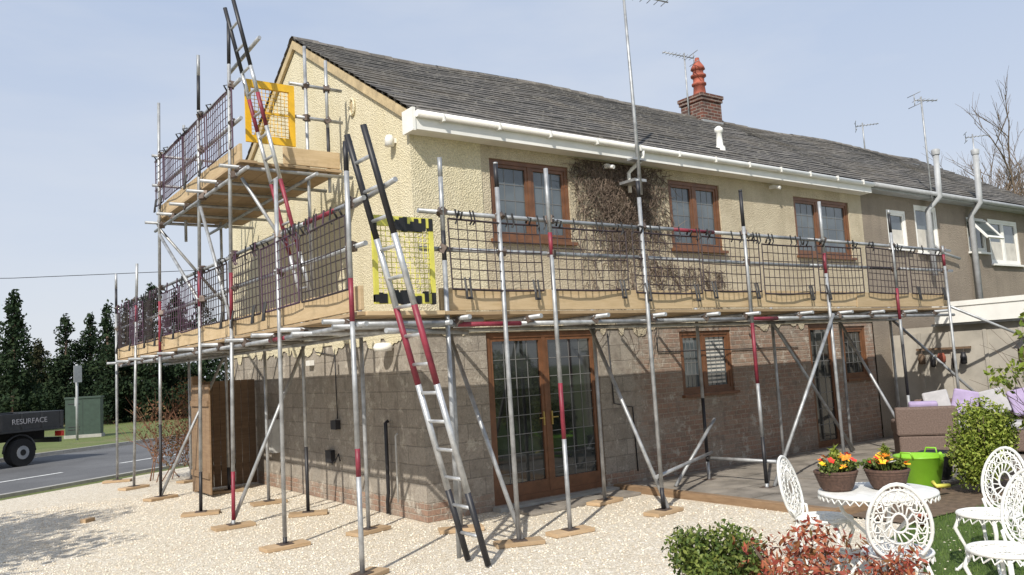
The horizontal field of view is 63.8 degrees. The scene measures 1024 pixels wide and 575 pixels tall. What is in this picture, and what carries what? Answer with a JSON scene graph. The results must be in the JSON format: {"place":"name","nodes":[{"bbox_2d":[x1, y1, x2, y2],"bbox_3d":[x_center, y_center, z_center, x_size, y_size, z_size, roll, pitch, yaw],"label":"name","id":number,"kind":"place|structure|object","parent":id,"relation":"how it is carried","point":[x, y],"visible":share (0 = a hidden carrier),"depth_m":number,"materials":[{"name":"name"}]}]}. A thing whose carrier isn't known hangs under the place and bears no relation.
{"place":"outdoors","nodes":[
{"label":"outdoors","id":0,"kind":"place"},
{"bbox_2d":[0,416,212,457],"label":"verge","id":1,"kind":"structure","parent":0,"point":[109,437],"depth_m":29.98,"materials":[{"name":"green plant"}]},
{"bbox_2d":[0,332,27,412],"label":"conifer tree","id":2,"kind":"object","parent":1,"relation":"on","point":[3,387],"visible":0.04,"depth_m":44.09,"materials":[{"name":"green plant"}]},
{"bbox_2d":[0,289,55,412],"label":"conifer tree","id":3,"kind":"object","parent":1,"relation":"on","point":[15,378],"visible":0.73,"depth_m":37.90,"materials":[{"name":"green plant"}]},
{"bbox_2d":[24,338,52,411],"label":"conifer tree","id":4,"kind":"object","parent":1,"relation":"on","point":[39,354],"visible":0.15,"depth_m":46.07,"materials":[{"name":"green plant"}]},
{"bbox_2d":[31,313,97,424],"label":"conifer tree","id":5,"kind":"object","parent":1,"relation":"on","point":[59,385],"visible":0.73,"depth_m":43.75,"materials":[{"name":"green plant"}]},
{"bbox_2d":[74,364,81,439],"bbox_3d":[-15.602,4.104,29.511,0.120,2.700,0.320,-6,-6,25],"label":"road sign","id":6,"kind":"object","parent":1,"relation":"on","point":[77,373],"visible":0.96,"depth_m":29.50,"materials":[{"name":"metal"}]},
{"bbox_2d":[64,395,104,438],"bbox_3d":[-16.024,4.851,30.844,1.280,1.520,0.520,-2,-6,-13],"label":"telecom cabinet","id":7,"kind":"object","parent":1,"relation":"on","point":[90,414],"visible":1,"depth_m":30.64,"materials":[{"name":"green metal"}]},
{"bbox_2d":[71,311,122,414],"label":"conifer tree","id":8,"kind":"object","parent":1,"relation":"on","point":[86,336],"visible":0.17,"depth_m":48.04,"materials":[{"name":"green plant"}]},
{"bbox_2d":[63,299,144,423],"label":"conifer tree","id":9,"kind":"object","parent":1,"relation":"on","point":[105,386],"visible":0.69,"depth_m":41.87,"materials":[{"name":"green plant"}]},
{"bbox_2d":[0,363,229,403],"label":"distant hedge","id":10,"kind":"object","parent":1,"relation":"on","point":[204,380],"visible":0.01,"depth_m":48.99,"materials":[{"name":"green plant"}]},
{"bbox_2d":[95,298,168,420],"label":"conifer tree","id":11,"kind":"object","parent":1,"relation":"on","point":[130,394],"visible":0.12,"depth_m":44.79,"materials":[{"name":"green plant"}]},
{"bbox_2d":[123,282,188,421],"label":"conifer tree","id":12,"kind":"object","parent":1,"relation":"on","point":[150,387],"visible":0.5,"depth_m":42.42,"materials":[{"name":"green plant"}]},
{"bbox_2d":[158,289,190,408],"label":"conifer tree","id":13,"kind":"object","parent":1,"relation":"on","point":[176,328],"visible":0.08,"depth_m":47.06,"materials":[{"name":"green plant"}]},
{"bbox_2d":[157,297,229,416],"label":"conifer tree","id":14,"kind":"object","parent":1,"relation":"on","point":[209,364],"visible":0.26,"depth_m":43.48,"materials":[{"name":"green plant"}]},
{"bbox_2d":[0,269,219,278],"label":"overhead cable","id":15,"kind":"object","parent":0,"point":[100,274],"visible":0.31,"depth_m":52.02,"materials":[{"name":"black paint"}]},
{"bbox_2d":[0,438,220,493],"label":"road","id":16,"kind":"structure","parent":0,"point":[82,465],"depth_m":19.89,"materials":[{"name":"grey asphalt"}]},
{"bbox_2d":[0,410,63,466],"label":"tipper truck","id":17,"kind":"object","parent":16,"relation":"on","point":[21,433],"visible":1,"depth_m":21.06,"materials":[{"name":"black paint"}]},
{"bbox_2d":[3,454,175,481],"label":"road marking","id":18,"kind":"object","parent":16,"relation":"on","point":[62,472],"visible":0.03,"depth_m":18.33,"materials":[{"name":"paint"}]},
{"bbox_2d":[0,434,189,498],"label":"kerb","id":19,"kind":"structure","parent":16,"relation":"on","point":[34,490],"depth_m":17.66,"materials":[{"name":"concrete"}]},
{"bbox_2d":[0,429,928,574],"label":"gravel drive","id":20,"kind":"structure","parent":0,"point":[96,493],"depth_m":9.16,"materials":[{"name":"gravel"}]},
{"bbox_2d":[80,517,94,522],"bbox_3d":[-5.895,3.231,11.430,0.090,0.050,0.180,-5,-6,14],"label":"timber offcut","id":21,"kind":"object","parent":20,"relation":"on","point":[88,519],"visible":1,"depth_m":11.39,"materials":[{"name":"brown wood"}]},
{"bbox_2d":[113,374,234,481],"bbox_3d":[-6.319,2.751,16.482,2.849,2.031,2.131,1,-7,-36],"label":"bare shrub","id":22,"kind":"object","parent":20,"relation":"on","point":[178,433],"visible":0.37,"depth_m":16.15,"materials":[{"name":"brown plant"}]},
{"bbox_2d":[190,376,256,494],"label":"wooden gate","id":23,"kind":"structure","parent":20,"relation":"on","point":[214,473],"depth_m":14.37,"materials":[{"name":"brown wood"}]},
{"bbox_2d":[344,124,490,566],"bbox_3d":[-0.864,0.567,7.509,1.128,3.996,0.400,1,-7,-36],"label":"ladder","id":24,"kind":"object","parent":20,"relation":"on","point":[421,393],"visible":1,"depth_m":7.47,"materials":[{"name":"silver metal"}]},
{"bbox_2d":[0,483,992,574],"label":"gravel stones","id":25,"kind":"object","parent":20,"relation":"on","point":[145,517],"visible":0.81,"depth_m":9.55,"materials":[{"name":"beige gravel"}]},
{"bbox_2d":[232,51,871,379],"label":"rendered walls","id":26,"kind":"structure","parent":20,"relation":"on","point":[409,161],"depth_m":11.93,"materials":[{"name":"beige paint"}]},
{"bbox_2d":[348,97,354,116],"bbox_3d":[-2.257,-2.542,11.593,0.036,0.280,0.180,1,-7,-36],"label":"wall plaque","id":27,"kind":"object","parent":26,"relation":"attached to","point":[351,106],"depth_m":11.58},
{"bbox_2d":[385,135,396,146],"bbox_3d":[-1.561,-1.884,10.540,0.140,0.150,0.120,1,-7,-36],"label":"security light","id":28,"kind":"object","parent":26,"relation":"attached to","point":[390,141],"visible":1,"depth_m":10.49,"materials":[{"name":"white plastic"}]},
{"bbox_2d":[245,36,870,181],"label":"roof","id":29,"kind":"structure","parent":26,"relation":"on","point":[407,84],"depth_m":13.75,"materials":[{"name":"tile"}]},
{"bbox_2d":[224,41,406,228],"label":"barge boards","id":30,"kind":"object","parent":29,"relation":"attached to","point":[377,96],"visible":0.79,"depth_m":12.12,"materials":[{"name":"beige wood"}]},
{"bbox_2d":[402,106,874,194],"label":"fascia and gutter","id":31,"kind":"structure","parent":29,"relation":"attached to","point":[445,126],"depth_m":11.91,"materials":[{"name":"white plastic"}]},
{"bbox_2d":[662,50,698,115],"bbox_3d":[3.862,-4.530,18.808,0.805,1.768,0.400,-2,-6,-18],"label":"tv aerial","id":32,"kind":"object","parent":29,"relation":"attached to","point":[683,56],"visible":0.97,"depth_m":18.87,"materials":[{"name":"grey metal"}]},
{"bbox_2d":[677,57,723,126],"bbox_3d":[4.406,-4.325,19.241,0.760,2.180,0.740,1,-7,-36],"label":"chimney","id":33,"kind":"object","parent":29,"relation":"on","point":[704,105],"visible":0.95,"depth_m":19.04,"materials":[{"name":"brick"}]},
{"bbox_2d":[714,126,725,149],"bbox_3d":[3.666,-2.581,14.536,0.200,0.560,0.200,1,-7,-36],"label":"roof vent","id":34,"kind":"object","parent":29,"relation":"on","point":[718,130],"visible":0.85,"depth_m":14.49,"materials":[{"name":"white plastic"}]},
{"bbox_2d":[855,121,878,148],"bbox_3d":[10.058,-4.201,23.232,0.610,1.048,0.400,-5,-6,17],"label":"tv aerial","id":35,"kind":"object","parent":29,"relation":"attached to","point":[862,125],"visible":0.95,"depth_m":23.26,"materials":[{"name":"grey metal"}]},
{"bbox_2d":[963,134,988,148],"bbox_3d":[13.180,-3.581,23.181,0.610,1.648,0.400,-5,-6,17],"label":"tv aerial","id":36,"kind":"object","parent":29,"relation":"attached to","point":[973,138],"visible":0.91,"depth_m":23.26,"materials":[{"name":"grey metal"}]},
{"bbox_2d":[617,0,667,194],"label":"tv aerial","id":37,"kind":"object","parent":26,"relation":"attached to","point":[637,159],"visible":0.93,"depth_m":12.16,"materials":[{"name":"silver metal"}]},
{"bbox_2d":[559,157,730,361],"bbox_3d":[2.147,-0.355,12.514,3.656,2.991,0.062,1,-7,-36],"label":"climbing plant","id":38,"kind":"object","parent":26,"relation":"attached to","point":[611,178],"visible":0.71,"depth_m":12.24,"materials":[{"name":"brown plant"}]},
{"bbox_2d":[489,158,856,260],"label":"windows","id":39,"kind":"structure","parent":26,"relation":"attached to","point":[522,193],"depth_m":13.07,"materials":[{"name":"brown wood"}]},
{"bbox_2d":[602,164,780,188],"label":"cctv cameras","id":40,"kind":"object","parent":26,"relation":"attached to","point":[606,166],"visible":1,"depth_m":12.13,"materials":[{"name":"white plastic"}]},
{"bbox_2d":[234,322,882,522],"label":"stripped lower walls","id":41,"kind":"structure","parent":20,"relation":"on","point":[391,395],"depth_m":12.20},
{"bbox_2d":[268,332,796,513],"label":"wall fittings","id":42,"kind":"object","parent":41,"relation":"attached to","point":[274,441],"depth_m":11.91,"materials":[{"name":"black paint"}]},
{"bbox_2d":[486,330,619,512],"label":"french doors","id":43,"kind":"structure","parent":41,"relation":"attached to","point":[537,424],"depth_m":11.09,"materials":[{"name":"brown wood"}]},
{"bbox_2d":[679,326,874,397],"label":"windows","id":44,"kind":"structure","parent":41,"relation":"attached to","point":[717,372],"depth_m":13.27,"materials":[{"name":"brown wood"}]},
{"bbox_2d":[808,324,840,447],"bbox_3d":[5.636,1.759,14.916,0.780,2.200,0.075,1,-7,-36],"label":"back door","id":45,"kind":"structure","parent":41,"relation":"attached to","point":[828,431],"depth_m":14.93,"materials":[{"name":"brown wood"}]},
{"bbox_2d":[102,26,1023,574],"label":"scaffolding","id":46,"kind":"object","parent":20,"relation":"on","point":[230,188],"visible":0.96,"depth_m":10.62,"materials":[{"name":"silver metal"}]},
{"bbox_2d":[244,79,295,146],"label":"safety gate","id":47,"kind":"structure","parent":46,"relation":"attached to","point":[276,88],"depth_m":10.81,"materials":[{"name":"yellow metal"}]},
{"bbox_2d":[223,0,317,321],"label":"ladder","id":48,"kind":"object","parent":46,"relation":"on","point":[261,107],"visible":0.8,"depth_m":10.36,"materials":[{"name":"metal"}]},
{"bbox_2d":[371,215,436,304],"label":"safety gate","id":49,"kind":"structure","parent":46,"relation":"attached to","point":[413,225],"depth_m":7.92,"materials":[{"name":"yellow metal"}]},
{"bbox_2d":[514,489,640,515],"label":"stepping slabs","id":50,"kind":"structure","parent":20,"relation":"on","point":[547,507],"depth_m":10.46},
{"bbox_2d":[661,518,778,574],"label":"box bush","id":51,"kind":"object","parent":20,"relation":"on","point":[699,558],"visible":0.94,"depth_m":5.53,"materials":[{"name":"green plant"}]},
{"bbox_2d":[614,483,941,514],"bbox_3d":[3.343,2.643,10.795,2.220,0.140,3.470,1,-7,-36],"label":"timber edging","id":52,"kind":"object","parent":20,"relation":"on","point":[854,508],"visible":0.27,"depth_m":9.92,"materials":[{"name":"brown wood"}]},
{"bbox_2d":[730,513,873,574],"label":"red leaf shrub","id":53,"kind":"object","parent":20,"relation":"on","point":[817,568],"visible":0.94,"depth_m":5.28,"materials":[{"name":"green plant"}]},
{"bbox_2d":[777,455,860,570],"bbox_3d":[2.478,1.840,6.674,0.548,0.938,0.458,-8,-7,39],"label":"garden chair","id":54,"kind":"object","parent":20,"relation":"on","point":[834,519],"visible":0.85,"depth_m":6.74,"materials":[{"name":"white metal"}]},
{"bbox_2d":[817,482,940,574],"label":"garden table","id":55,"kind":"object","parent":20,"relation":"on","point":[864,492],"visible":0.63,"depth_m":6.18,"materials":[{"name":"white metal"}]},
{"bbox_2d":[813,444,859,491],"bbox_3d":[2.505,1.382,6.360,0.347,0.367,0.372,-6,-6,24],"label":"flower basket","id":56,"kind":"object","parent":55,"relation":"on","point":[837,472],"visible":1,"depth_m":6.29,"materials":[{"name":"wicker"}]},
{"bbox_2d":[858,443,910,490],"bbox_3d":[2.890,1.364,6.336,0.371,0.353,0.372,-3,-6,-5],"label":"flower basket","id":57,"kind":"object","parent":55,"relation":"on","point":[882,468],"visible":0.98,"depth_m":6.25,"materials":[{"name":"wicker"}]},
{"bbox_2d":[855,544,930,574],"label":"red leaf shrub","id":58,"kind":"object","parent":20,"relation":"on","point":[907,566],"visible":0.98,"depth_m":5.14,"materials":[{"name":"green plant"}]},
{"bbox_2d":[860,482,935,574],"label":"garden chair","id":59,"kind":"object","parent":20,"relation":"on","point":[878,550],"visible":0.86,"depth_m":5.22,"materials":[{"name":"white metal"}]},
{"bbox_2d":[0,404,1000,524],"bbox_3d":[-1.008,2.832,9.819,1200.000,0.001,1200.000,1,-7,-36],"label":"ground","id":60,"kind":"structure","parent":0,"point":[189,465],"depth_m":15.78,"materials":[{"name":"green plant"}]},
{"bbox_2d":[860,193,1023,436],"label":"walls","id":61,"kind":"structure","parent":60,"relation":"on","point":[1000,281],"depth_m":17.31,"materials":[{"name":"beige paint"}]},
{"bbox_2d":[871,148,1023,298],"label":"pipes","id":62,"kind":"object","parent":61,"relation":"attached to","point":[976,203],"visible":0.93,"depth_m":17.94,"materials":[{"name":"white plastic"}]},
{"bbox_2d":[886,205,1023,266],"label":"windows","id":63,"kind":"structure","parent":61,"relation":"attached to","point":[1001,235],"depth_m":18.81,"materials":[{"name":"white plastic"}]},
{"bbox_2d":[925,131,1021,190],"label":"bare tree","id":64,"kind":"object","parent":60,"relation":"on","point":[997,181],"visible":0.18,"depth_m":52.80,"materials":[{"name":"brown plant"}]},
{"bbox_2d":[956,67,1023,195],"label":"bare tree","id":65,"kind":"object","parent":60,"relation":"on","point":[1016,186],"visible":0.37,"depth_m":43.44,"materials":[{"name":"brown plant"}]},
{"bbox_2d":[995,150,1023,189],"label":"bare tree","id":66,"kind":"object","parent":60,"relation":"on","point":[1005,170],"visible":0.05,"depth_m":52.26,"materials":[{"name":"brown plant"}]},
{"bbox_2d":[0,0,1023,383],"label":"sky","id":67,"kind":"structure","parent":0,"point":[83,82],"materials":[{"name":"blue"}]},
{"bbox_2d":[629,436,1023,507],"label":"patio","id":68,"kind":"structure","parent":0,"point":[745,479],"depth_m":11.65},
{"bbox_2d":[892,447,950,487],"bbox_3d":[4.961,2.187,9.983,0.790,0.465,0.589,11,-15,-69],"label":"garden trug","id":69,"kind":"object","parent":68,"relation":"on","point":[925,467],"visible":0.8,"depth_m":9.86,"materials":[{"name":"green plastic"}]},
{"bbox_2d":[891,401,959,457],"bbox_3d":[6.282,2.143,12.547,0.840,0.832,0.820,-5,-6,19],"label":"rattan armchair","id":70,"kind":"object","parent":68,"relation":"on","point":[916,426],"visible":0.8,"depth_m":12.20,"materials":[{"name":"brown wicker"}]},
{"bbox_2d":[918,450,952,479],"bbox_3d":[5.502,2.293,10.656,0.430,0.340,0.430,1,-7,-36],"label":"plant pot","id":71,"kind":"object","parent":68,"relation":"on","point":[947,471],"visible":0.28,"depth_m":10.48,"materials":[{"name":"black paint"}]},
{"bbox_2d":[914,387,1023,451],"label":"rattan sofa","id":72,"kind":"object","parent":68,"relation":"on","point":[941,397],"visible":0.27,"depth_m":12.96,"materials":[{"name":"fabric"}]},
{"bbox_2d":[722,120,1023,205],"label":"roof","id":73,"kind":"structure","parent":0,"point":[871,165],"depth_m":19.78,"materials":[{"name":"grey tile"}]},
{"bbox_2d":[907,91,936,198],"bbox_3d":[8.835,-2.983,17.375,0.560,2.248,0.400,-2,-6,-12],"label":"tv aerial","id":74,"kind":"object","parent":73,"relation":"attached to","point":[924,131],"visible":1,"depth_m":17.36,"materials":[{"name":"grey metal"}]},
{"bbox_2d":[851,467,1023,522],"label":"planting bed","id":75,"kind":"object","parent":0,"point":[954,498],"depth_m":9.29,"materials":[{"name":"soil"}]},
{"bbox_2d":[944,396,1020,490],"bbox_3d":[5.615,1.855,9.730,0.905,1.149,0.786,1,-7,-36],"label":"conifer bush","id":76,"kind":"object","parent":75,"relation":"on","point":[990,434],"visible":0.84,"depth_m":9.62,"materials":[{"name":"green plant"}]},
{"bbox_2d":[890,295,1023,406],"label":"garage","id":77,"kind":"structure","parent":0,"point":[977,335],"depth_m":15.02,"materials":[{"name":"beige concrete"}]},
{"bbox_2d":[916,346,970,368],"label":"hanging pots","id":78,"kind":"object","parent":77,"relation":"hanging from","point":[941,356],"visible":0.78,"depth_m":15.27,"materials":[{"name":"black metal"}]},
{"bbox_2d":[891,498,1023,574],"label":"lawn","id":79,"kind":"structure","parent":0,"point":[958,561],"depth_m":7.30,"materials":[{"name":"green plant"}]},
{"bbox_2d":[953,446,1023,574],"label":"garden chair","id":80,"kind":"object","parent":79,"relation":"on","point":[991,513],"visible":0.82,"depth_m":6.55,"materials":[{"name":"white metal"}]},
{"bbox_2d":[962,468,1023,574],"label":"garden chair","id":81,"kind":"object","parent":79,"relation":"on","point":[1011,552],"visible":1,"depth_m":5.45,"materials":[{"name":"white metal"}]},
{"bbox_2d":[969,312,1023,428],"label":"garden shrub","id":82,"kind":"object","parent":79,"relation":"on","point":[999,379],"visible":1,"depth_m":9.57,"materials":[{"name":"green plant"}]},
{"bbox_2d":[1012,338,1023,362],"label":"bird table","id":83,"kind":"object","parent":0,"point":[1019,344],"visible":0.69,"depth_m":13.39,"materials":[{"name":"wood"}]}
]}

